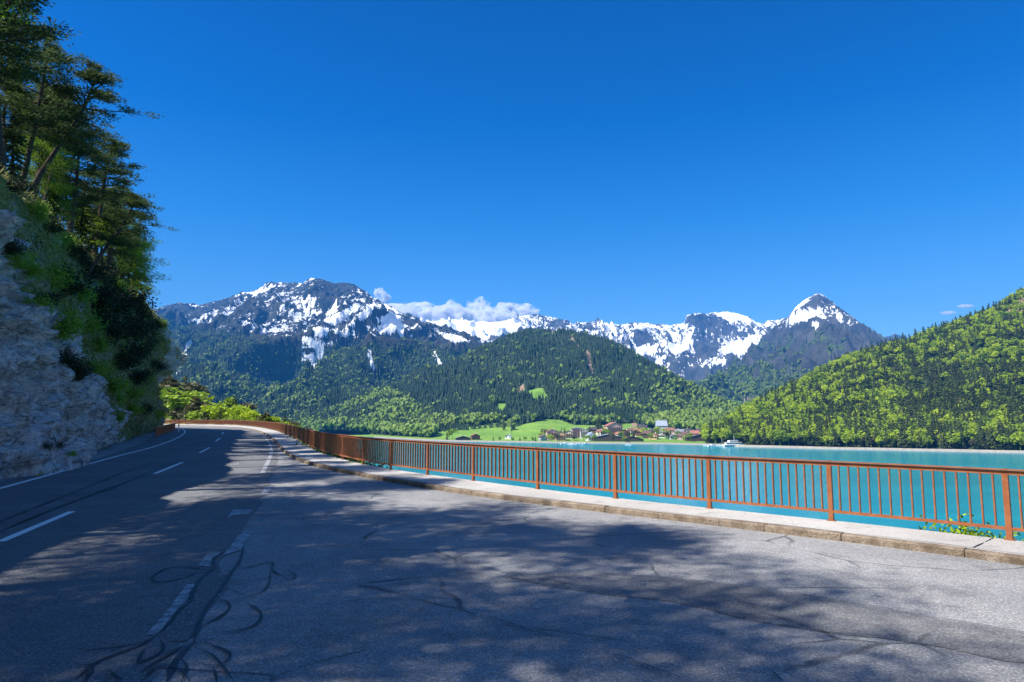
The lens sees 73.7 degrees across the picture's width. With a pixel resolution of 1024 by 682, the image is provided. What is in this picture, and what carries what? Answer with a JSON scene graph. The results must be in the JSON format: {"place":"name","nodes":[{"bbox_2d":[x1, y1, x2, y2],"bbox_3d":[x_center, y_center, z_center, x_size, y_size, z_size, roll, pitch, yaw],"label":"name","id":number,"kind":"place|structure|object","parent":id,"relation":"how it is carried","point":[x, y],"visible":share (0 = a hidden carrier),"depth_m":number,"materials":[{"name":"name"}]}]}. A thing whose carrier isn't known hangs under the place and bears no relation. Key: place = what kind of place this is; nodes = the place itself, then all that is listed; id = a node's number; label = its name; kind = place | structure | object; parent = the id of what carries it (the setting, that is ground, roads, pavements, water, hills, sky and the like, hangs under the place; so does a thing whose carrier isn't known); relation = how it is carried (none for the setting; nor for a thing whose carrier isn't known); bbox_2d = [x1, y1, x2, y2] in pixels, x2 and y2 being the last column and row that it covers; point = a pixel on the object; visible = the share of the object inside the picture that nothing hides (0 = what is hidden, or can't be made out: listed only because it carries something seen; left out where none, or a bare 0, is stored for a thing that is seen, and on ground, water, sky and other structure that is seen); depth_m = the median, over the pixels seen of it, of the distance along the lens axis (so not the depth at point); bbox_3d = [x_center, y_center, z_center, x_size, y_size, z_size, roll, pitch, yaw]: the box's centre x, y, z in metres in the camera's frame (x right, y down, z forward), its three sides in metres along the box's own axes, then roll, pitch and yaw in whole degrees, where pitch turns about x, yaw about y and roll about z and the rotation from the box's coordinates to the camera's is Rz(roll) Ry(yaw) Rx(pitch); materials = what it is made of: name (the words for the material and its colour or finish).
{"place":"outdoors","nodes":[
{"label":"outdoors","id":0,"kind":"place"},
{"bbox_2d":[0,174,186,478],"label":"cliff","id":1,"kind":"structure","parent":0,"point":[43,395],"depth_m":26.50,"materials":[{"name":"grey stone"}]},
{"bbox_2d":[0,234,28,257],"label":"bush","id":2,"kind":"object","parent":1,"relation":"on","point":[14,249],"visible":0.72,"depth_m":22.85,"materials":[{"name":"green plant"}]},
{"bbox_2d":[0,0,33,24],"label":"broadleaf tree","id":3,"kind":"object","parent":1,"relation":"on","point":[6,7],"visible":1,"depth_m":21.00,"materials":[{"name":"green plant"}]},
{"bbox_2d":[4,109,32,186],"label":"spruce tree","id":4,"kind":"object","parent":1,"relation":"on","point":[16,152],"visible":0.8,"depth_m":32.16,"materials":[{"name":"green plant"}]},
{"bbox_2d":[0,172,39,199],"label":"bush","id":5,"kind":"object","parent":1,"relation":"on","point":[17,184],"visible":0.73,"depth_m":29.33,"materials":[{"name":"green plant"}]},
{"bbox_2d":[5,246,40,269],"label":"bush","id":6,"kind":"object","parent":1,"relation":"on","point":[14,264],"visible":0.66,"depth_m":24.26,"materials":[{"name":"green plant"}]},
{"bbox_2d":[0,0,60,176],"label":"pine tree","id":7,"kind":"object","parent":1,"relation":"on","point":[2,158],"visible":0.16,"depth_m":29.96,"materials":[{"name":"green plant"}]},
{"bbox_2d":[17,261,51,280],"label":"bush","id":8,"kind":"object","parent":1,"relation":"on","point":[31,272],"visible":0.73,"depth_m":26.15,"materials":[{"name":"green plant"}]},
{"bbox_2d":[0,77,70,161],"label":"pine tree","id":9,"kind":"object","parent":1,"relation":"on","point":[15,94],"visible":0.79,"depth_m":32.40,"materials":[{"name":"green plant"}]},
{"bbox_2d":[12,292,63,313],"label":"bush","id":10,"kind":"object","parent":1,"relation":"on","point":[42,302],"visible":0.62,"depth_m":25.82,"materials":[{"name":"green plant"}]},
{"bbox_2d":[23,195,58,223],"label":"bush","id":11,"kind":"object","parent":1,"relation":"on","point":[40,211],"visible":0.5,"depth_m":33.05,"materials":[{"name":"green plant"}]},
{"bbox_2d":[0,0,82,89],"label":"pine tree","id":12,"kind":"object","parent":1,"relation":"on","point":[21,71],"visible":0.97,"depth_m":26.69,"materials":[{"name":"green plant"}]},
{"bbox_2d":[0,30,91,189],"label":"pine tree","id":13,"kind":"object","parent":1,"relation":"on","point":[56,118],"visible":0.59,"depth_m":34.58,"materials":[{"name":"green plant"}]},
{"bbox_2d":[15,129,79,199],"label":"broadleaf tree","id":14,"kind":"object","parent":1,"relation":"on","point":[39,155],"visible":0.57,"depth_m":36.89,"materials":[{"name":"green plant"}]},
{"bbox_2d":[34,146,64,214],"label":"spruce tree","id":15,"kind":"object","parent":1,"relation":"on","point":[42,196],"visible":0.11,"depth_m":39.10,"materials":[{"name":"green plant"}]},
{"bbox_2d":[32,288,72,313],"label":"bush","id":16,"kind":"object","parent":1,"relation":"on","point":[57,296],"visible":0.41,"depth_m":28.54,"materials":[{"name":"green plant"}]},
{"bbox_2d":[40,437,66,449],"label":"bush","id":17,"kind":"object","parent":1,"relation":"on","point":[48,446],"visible":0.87,"depth_m":24.16,"materials":[{"name":"green plant"}]},
{"bbox_2d":[2,78,105,220],"bbox_3d":[-28.215,-10.997,41.733,6.596,10.010,7.449,-1,-6,7],"label":"pine tree","id":18,"kind":"object","parent":1,"relation":"on","point":[75,155],"visible":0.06,"depth_m":41.65,"materials":[{"name":"green plant"}]},
{"bbox_2d":[43,214,68,236],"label":"bush","id":19,"kind":"object","parent":1,"relation":"on","point":[52,225],"visible":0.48,"depth_m":35.87,"materials":[{"name":"green plant"}]},
{"bbox_2d":[6,79,108,200],"bbox_3d":[-25.669,-10.679,38.271,5.870,8.353,4.843,-2,-11,21],"label":"pine tree","id":20,"kind":"object","parent":1,"relation":"on","point":[50,94],"visible":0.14,"depth_m":38.45,"materials":[{"name":"green plant"}]},
{"bbox_2d":[39,181,83,226],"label":"broadleaf tree","id":21,"kind":"object","parent":1,"relation":"on","point":[59,193],"visible":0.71,"depth_m":38.88,"materials":[{"name":"green plant"}]},
{"bbox_2d":[31,113,95,203],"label":"pine tree","id":22,"kind":"object","parent":1,"relation":"on","point":[50,173],"visible":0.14,"depth_m":38.71,"materials":[{"name":"green plant"}]},
{"bbox_2d":[47,262,86,291],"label":"bush","id":23,"kind":"object","parent":1,"relation":"on","point":[59,276],"visible":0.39,"depth_m":35.85,"materials":[{"name":"green plant"}]},
{"bbox_2d":[50,305,90,343],"bbox_3d":[-20.568,-0.767,30.631,2.957,1.851,2.936,0,-6,0],"label":"bush","id":24,"kind":"object","parent":1,"relation":"on","point":[67,324],"visible":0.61,"depth_m":30.48,"materials":[{"name":"green plant"}]},
{"bbox_2d":[60,228,84,249],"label":"bush","id":25,"kind":"object","parent":1,"relation":"on","point":[66,238],"visible":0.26,"depth_m":40.45,"materials":[{"name":"green plant"}]},
{"bbox_2d":[39,171,109,245],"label":"pine tree","id":26,"kind":"object","parent":1,"relation":"on","point":[80,207],"visible":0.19,"depth_m":44.69,"materials":[{"name":"green plant"}]},
{"bbox_2d":[58,348,91,374],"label":"bush","id":27,"kind":"object","parent":1,"relation":"on","point":[71,360],"visible":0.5,"depth_m":31.14,"materials":[{"name":"green plant"}]},
{"bbox_2d":[31,129,126,234],"bbox_3d":[-27.352,-9.709,43.173,4.745,7.896,5.936,-6,-9,43],"label":"pine tree","id":28,"kind":"object","parent":1,"relation":"on","point":[92,169],"visible":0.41,"depth_m":43.18,"materials":[{"name":"green plant"}]},
{"bbox_2d":[56,262,101,296],"bbox_3d":[-24.612,-3.258,37.360,3.148,1.911,3.118,-1,-6,12],"label":"bush","id":29,"kind":"object","parent":1,"relation":"on","point":[76,288],"visible":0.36,"depth_m":37.56,"materials":[{"name":"green plant"}]},
{"bbox_2d":[62,239,101,270],"bbox_3d":[-26.351,-5.255,41.239,2.884,1.751,2.856,4,-7,-33],"label":"bush","id":30,"kind":"object","parent":1,"relation":"on","point":[82,252],"visible":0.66,"depth_m":41.18,"materials":[{"name":"green plant"}]},
{"bbox_2d":[64,180,100,246],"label":"spruce tree","id":31,"kind":"object","parent":1,"relation":"on","point":[79,229],"visible":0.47,"depth_m":46.01,"materials":[{"name":"green plant"}]},
{"bbox_2d":[72,365,98,383],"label":"bush","id":32,"kind":"object","parent":1,"relation":"on","point":[81,375],"visible":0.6,"depth_m":31.59,"materials":[{"name":"green plant"}]},
{"bbox_2d":[78,279,103,305],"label":"bush","id":33,"kind":"object","parent":1,"relation":"on","point":[82,296],"visible":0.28,"depth_m":39.56,"materials":[{"name":"green plant"}]},
{"bbox_2d":[24,52,163,196],"bbox_3d":[-22.800,-10.933,36.775,7.066,8.398,6.076,4,-7,-30],"label":"pine tree","id":34,"kind":"object","parent":1,"relation":"on","point":[95,73],"visible":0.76,"depth_m":36.14,"materials":[{"name":"green plant"}]},
{"bbox_2d":[0,162,187,476],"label":"grass","id":35,"kind":"structure","parent":1,"relation":"on","point":[30,199],"depth_m":40.96,"materials":[{"name":"green plant"}]},
{"bbox_2d":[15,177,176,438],"bbox_3d":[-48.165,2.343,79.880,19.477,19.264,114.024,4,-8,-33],"label":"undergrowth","id":36,"kind":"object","parent":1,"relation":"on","point":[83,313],"visible":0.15,"depth_m":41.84,"materials":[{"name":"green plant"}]},
{"bbox_2d":[62,187,129,288],"bbox_3d":[-32.696,-7.522,53.490,5.565,9.106,4.590,-5,-5,41],"label":"pine tree","id":37,"kind":"object","parent":1,"relation":"on","point":[97,209],"visible":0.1,"depth_m":53.17,"materials":[{"name":"green plant"}]},
{"bbox_2d":[84,310,108,336],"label":"bush","id":38,"kind":"object","parent":1,"relation":"on","point":[93,325],"visible":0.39,"depth_m":43.41,"materials":[{"name":"green plant"}]},
{"bbox_2d":[85,360,108,375],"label":"bush","id":39,"kind":"object","parent":1,"relation":"on","point":[96,370],"visible":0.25,"depth_m":44.14,"materials":[{"name":"green plant"}]},
{"bbox_2d":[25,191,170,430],"bbox_3d":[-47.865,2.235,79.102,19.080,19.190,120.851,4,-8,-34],"label":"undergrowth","id":40,"kind":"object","parent":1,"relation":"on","point":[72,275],"visible":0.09,"depth_m":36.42,"materials":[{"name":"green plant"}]},
{"bbox_2d":[80,255,119,284],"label":"bush","id":41,"kind":"object","parent":1,"relation":"on","point":[95,273],"visible":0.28,"depth_m":46.54,"materials":[{"name":"green plant"}]},
{"bbox_2d":[89,333,111,353],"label":"bush","id":42,"kind":"object","parent":1,"relation":"on","point":[101,343],"visible":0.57,"depth_m":46.65,"materials":[{"name":"green plant"}]},
{"bbox_2d":[75,207,126,255],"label":"broadleaf tree","id":43,"kind":"object","parent":1,"relation":"on","point":[97,241],"visible":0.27,"depth_m":48.23,"materials":[{"name":"green plant"}]},
{"bbox_2d":[69,137,146,257],"bbox_3d":[-30.114,-10.101,49.364,6.771,9.634,5.585,3,-1,-22],"label":"pine tree","id":44,"kind":"object","parent":1,"relation":"on","point":[119,148],"visible":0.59,"depth_m":49.72,"materials":[{"name":"green plant"}]},
{"bbox_2d":[89,281,128,314],"bbox_3d":[-28.111,-2.963,45.894,4.162,2.551,4.202,3,-7,-24],"label":"bush","id":45,"kind":"object","parent":1,"relation":"on","point":[107,295],"visible":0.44,"depth_m":45.70,"materials":[{"name":"green plant"}]},
{"bbox_2d":[91,303,128,333],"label":"bush","id":46,"kind":"object","parent":1,"relation":"on","point":[106,318],"visible":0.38,"depth_m":45.89,"materials":[{"name":"green plant"}]},
{"bbox_2d":[99,265,123,283],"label":"bush","id":47,"kind":"object","parent":1,"relation":"on","point":[111,272],"visible":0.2,"depth_m":53.08,"materials":[{"name":"green plant"}]},
{"bbox_2d":[105,377,133,396],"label":"bush","id":48,"kind":"object","parent":1,"relation":"on","point":[118,386],"visible":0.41,"depth_m":48.46,"materials":[{"name":"green plant"}]},
{"bbox_2d":[88,209,155,285],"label":"broadleaf tree","id":49,"kind":"object","parent":1,"relation":"on","point":[122,268],"visible":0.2,"depth_m":56.68,"materials":[{"name":"green plant"}]},
{"bbox_2d":[80,177,164,287],"bbox_3d":[-31.100,-8.180,53.874,7.315,9.729,5.846,-1,-6,11],"label":"pine tree","id":50,"kind":"object","parent":1,"relation":"on","point":[113,251],"visible":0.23,"depth_m":54.19,"materials":[{"name":"green plant"}]},
{"bbox_2d":[65,188,180,281],"bbox_3d":[-26.565,-6.870,47.124,5.797,6.973,6.593,-5,-8,37],"label":"pine tree","id":51,"kind":"object","parent":1,"relation":"on","point":[133,201],"visible":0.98,"depth_m":46.38,"materials":[{"name":"green plant"}]},
{"bbox_2d":[115,248,131,280],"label":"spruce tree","id":52,"kind":"object","parent":1,"relation":"on","point":[120,277],"visible":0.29,"depth_m":59.13,"materials":[{"name":"green plant"}]},
{"bbox_2d":[111,343,148,374],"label":"bush","id":53,"kind":"object","parent":1,"relation":"on","point":[125,360],"visible":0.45,"depth_m":51.49,"materials":[{"name":"green plant"}]},
{"bbox_2d":[105,309,155,345],"bbox_3d":[-28.615,-1.084,48.970,4.846,2.942,4.799,0,-6,3],"label":"bush","id":54,"kind":"object","parent":1,"relation":"on","point":[118,332],"visible":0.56,"depth_m":49.19,"materials":[{"name":"green plant"}]},
{"bbox_2d":[103,278,160,317],"bbox_3d":[-32.023,-3.334,54.485,6.393,3.881,6.332,-4,-7,30],"label":"bush","id":55,"kind":"object","parent":1,"relation":"on","point":[135,299],"visible":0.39,"depth_m":54.78,"materials":[{"name":"green plant"}]},
{"bbox_2d":[127,402,145,415],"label":"bush","id":56,"kind":"object","parent":1,"relation":"on","point":[134,408],"visible":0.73,"depth_m":60.35,"materials":[{"name":"green plant"}]},
{"bbox_2d":[119,212,155,293],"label":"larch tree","id":57,"kind":"object","parent":1,"relation":"on","point":[142,221],"visible":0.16,"depth_m":65.74,"materials":[{"name":"green plant"}]},
{"bbox_2d":[125,382,150,401],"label":"bush","id":58,"kind":"object","parent":1,"relation":"on","point":[133,395],"visible":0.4,"depth_m":60.60,"materials":[{"name":"green plant"}]},
{"bbox_2d":[106,237,171,296],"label":"broadleaf tree","id":59,"kind":"object","parent":1,"relation":"on","point":[145,266],"visible":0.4,"depth_m":61.86,"materials":[{"name":"green plant"}]},
{"bbox_2d":[128,338,157,364],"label":"bush","id":60,"kind":"object","parent":1,"relation":"on","point":[142,352],"visible":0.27,"depth_m":63.46,"materials":[{"name":"green plant"}]},
{"bbox_2d":[120,310,166,345],"bbox_3d":[-33.193,-1.455,59.083,6.306,3.829,6.246,4,-7,-32],"label":"bush","id":61,"kind":"object","parent":1,"relation":"on","point":[147,326],"visible":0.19,"depth_m":58.82,"materials":[{"name":"green plant"}]},
{"bbox_2d":[127,365,159,388],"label":"bush","id":62,"kind":"object","parent":1,"relation":"on","point":[138,378],"visible":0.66,"depth_m":61.38,"materials":[{"name":"green plant"}]},
{"bbox_2d":[133,304,158,321],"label":"bush","id":63,"kind":"object","parent":1,"relation":"on","point":[149,314],"visible":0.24,"depth_m":64.76,"materials":[{"name":"green plant"}]},
{"bbox_2d":[148,357,170,373],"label":"bush","id":64,"kind":"object","parent":1,"relation":"on","point":[161,366],"visible":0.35,"depth_m":73.26,"materials":[{"name":"green plant"}]},
{"bbox_2d":[159,383,325,453],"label":"promontory","id":65,"kind":"structure","parent":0,"point":[168,422],"depth_m":217.67,"materials":[{"name":"green plant"}]},
{"bbox_2d":[168,406,183,419],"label":"budding tree","id":66,"kind":"object","parent":65,"relation":"on","point":[172,413],"visible":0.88,"depth_m":214.32,"materials":[{"name":"green plant"}]},
{"bbox_2d":[159,375,196,409],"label":"budding tree","id":67,"kind":"object","parent":65,"relation":"on","point":[166,382],"visible":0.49,"depth_m":235.64,"materials":[{"name":"green plant"}]},
{"bbox_2d":[160,386,201,417],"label":"broadleaf tree","id":68,"kind":"object","parent":65,"relation":"on","point":[170,405],"visible":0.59,"depth_m":217.66,"materials":[{"name":"green plant"}]},
{"bbox_2d":[171,382,209,394],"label":"budding tree","id":69,"kind":"object","parent":65,"relation":"on","point":[200,388],"visible":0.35,"depth_m":251.82,"materials":[{"name":"green plant"}]},
{"bbox_2d":[167,391,214,420],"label":"broadleaf tree","id":70,"kind":"object","parent":65,"relation":"on","point":[203,394],"visible":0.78,"depth_m":216.68,"materials":[{"name":"green plant"}]},
{"bbox_2d":[184,410,201,423],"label":"broadleaf tree","id":71,"kind":"object","parent":65,"relation":"on","point":[195,415],"visible":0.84,"depth_m":197.94,"materials":[{"name":"green plant"}]},
{"bbox_2d":[184,396,211,422],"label":"budding tree","id":72,"kind":"object","parent":65,"relation":"on","point":[195,404],"visible":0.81,"depth_m":204.27,"materials":[{"name":"green plant"}]},
{"bbox_2d":[201,402,227,419],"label":"broadleaf tree","id":73,"kind":"object","parent":65,"relation":"on","point":[213,412],"visible":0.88,"depth_m":192.74,"materials":[{"name":"green plant"}]},
{"bbox_2d":[225,404,257,417],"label":"broadleaf tree","id":74,"kind":"object","parent":65,"relation":"on","point":[235,409],"visible":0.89,"depth_m":180.11,"materials":[{"name":"green plant"}]},
{"bbox_2d":[163,395,335,456],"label":"undergrowth","id":75,"kind":"object","parent":65,"relation":"on","point":[241,418],"visible":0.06,"depth_m":173.77,"materials":[{"name":"plant"}]},
{"bbox_2d":[154,278,535,418],"bbox_3d":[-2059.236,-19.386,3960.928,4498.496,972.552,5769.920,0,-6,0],"label":"mountain","id":76,"kind":"structure","parent":0,"point":[316,315],"depth_m":3353.65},
{"bbox_2d":[156,309,533,432],"bbox_3d":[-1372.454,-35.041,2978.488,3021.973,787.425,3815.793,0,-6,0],"label":"forest","id":77,"kind":"object","parent":76,"relation":"on","point":[261,406],"visible":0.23,"depth_m":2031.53,"materials":[{"name":"green plant"}]},
{"bbox_2d":[0,426,1023,681],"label":"road","id":78,"kind":"structure","parent":0,"point":[208,554],"depth_m":7.39,"materials":[{"name":"grey asphalt"}]},
{"bbox_2d":[155,423,174,437],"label":"low wall","id":79,"kind":"structure","parent":78,"relation":"on","point":[164,429],"depth_m":70.03,"materials":[{"name":"brown paint"}]},
{"bbox_2d":[175,425,1023,565],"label":"kerb","id":80,"kind":"structure","parent":78,"relation":"on","point":[993,556],"depth_m":11.61,"materials":[{"name":"concrete"}]},
{"bbox_2d":[1,0,1023,337],"label":"sky","id":81,"kind":"structure","parent":0,"point":[621,162],"materials":[{"name":"blue"}]},
{"bbox_2d":[320,331,717,442],"bbox_3d":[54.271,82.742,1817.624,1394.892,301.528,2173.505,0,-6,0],"label":"hillside","id":82,"kind":"structure","parent":0,"point":[529,430],"depth_m":1062.58,"materials":[{"name":"green plant"}]},
{"bbox_2d":[316,328,739,436],"bbox_3d":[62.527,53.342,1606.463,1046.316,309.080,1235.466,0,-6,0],"label":"forest","id":83,"kind":"object","parent":82,"relation":"on","point":[410,429],"visible":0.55,"depth_m":1198.10,"materials":[{"name":"green plant"}]},
{"bbox_2d":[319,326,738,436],"bbox_3d":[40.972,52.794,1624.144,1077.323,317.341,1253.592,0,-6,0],"label":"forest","id":84,"kind":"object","parent":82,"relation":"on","point":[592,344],"visible":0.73,"depth_m":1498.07,"materials":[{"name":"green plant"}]},
{"bbox_2d":[593,434,620,440],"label":"boathouse","id":85,"kind":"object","parent":82,"relation":"on","point":[604,437],"visible":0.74,"depth_m":858.54,"materials":[{"name":"stone"}]},
{"bbox_2d":[604,422,622,433],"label":"hotel","id":86,"kind":"structure","parent":82,"relation":"on","point":[613,427],"depth_m":945.16,"materials":[{"name":"white glass"}]},
{"bbox_2d":[374,436,744,444],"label":"beach","id":87,"kind":"structure","parent":0,"point":[549,441],"depth_m":826.17,"materials":[{"name":"beige sand"}]},
{"bbox_2d":[163,424,1023,554],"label":"sidewalk","id":88,"kind":"structure","parent":0,"point":[288,443],"depth_m":13.28,"materials":[{"name":"concrete"}]},
{"bbox_2d":[165,420,1023,540],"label":"railing","id":89,"kind":"object","parent":88,"relation":"on","point":[348,446],"visible":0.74,"depth_m":14.23,"materials":[{"name":"brown metal"}]},
{"bbox_2d":[420,312,784,382],"bbox_3d":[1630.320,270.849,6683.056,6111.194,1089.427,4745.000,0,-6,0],"label":"snowy range","id":90,"kind":"structure","parent":0,"point":[696,346],"depth_m":6085.74,"materials":[{"name":"white snow"}]},
{"bbox_2d":[358,436,1023,540],"bbox_3d":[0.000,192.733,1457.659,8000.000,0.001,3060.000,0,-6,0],"label":"lake","id":91,"kind":"structure","parent":0,"point":[985,459],"depth_m":351.60,"materials":[{"name":"liquid"}]},
{"bbox_2d":[703,293,888,401],"bbox_3d":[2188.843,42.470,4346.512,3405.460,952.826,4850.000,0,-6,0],"label":"pyramid peak","id":92,"kind":"structure","parent":0,"point":[809,316],"depth_m":3606.65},
{"bbox_2d":[694,326,886,405],"bbox_3d":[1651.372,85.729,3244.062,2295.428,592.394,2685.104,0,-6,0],"label":"forest","id":93,"kind":"object","parent":92,"relation":"on","point":[748,389],"visible":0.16,"depth_m":2748.86,"materials":[{"name":"green plant"}]},
{"bbox_2d":[705,298,1023,450],"bbox_3d":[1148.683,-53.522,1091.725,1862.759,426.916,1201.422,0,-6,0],"label":"wooded hill","id":94,"kind":"structure","parent":0,"point":[922,382],"depth_m":784.74,"materials":[{"name":"green plant"}]},
{"bbox_2d":[700,287,1023,449],"bbox_3d":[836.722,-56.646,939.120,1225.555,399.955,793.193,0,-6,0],"label":"forest","id":95,"kind":"object","parent":94,"relation":"on","point":[952,382],"visible":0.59,"depth_m":836.21,"materials":[{"name":"green plant"}]},
{"bbox_2d":[987,425,997,449],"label":"conifer tree","id":96,"kind":"object","parent":94,"relation":"on","point":[992,440],"visible":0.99,"depth_m":631.98,"materials":[{"name":"green plant"}]},
{"bbox_2d":[735,445,1023,452],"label":"beach","id":97,"kind":"structure","parent":0,"point":[916,449],"depth_m":647.12,"materials":[{"name":"beige sand"}]},
{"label":"bank","id":98,"kind":"structure","parent":0,"visible":0},
{"bbox_2d":[918,511,995,537],"bbox_3d":[6.897,3.161,10.661,1.338,0.960,1.170,0,-6,0],"label":"weed","id":99,"kind":"object","parent":98,"relation":"on","point":[966,530],"visible":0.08,"depth_m":10.75,"materials":[{"name":"green plant"}]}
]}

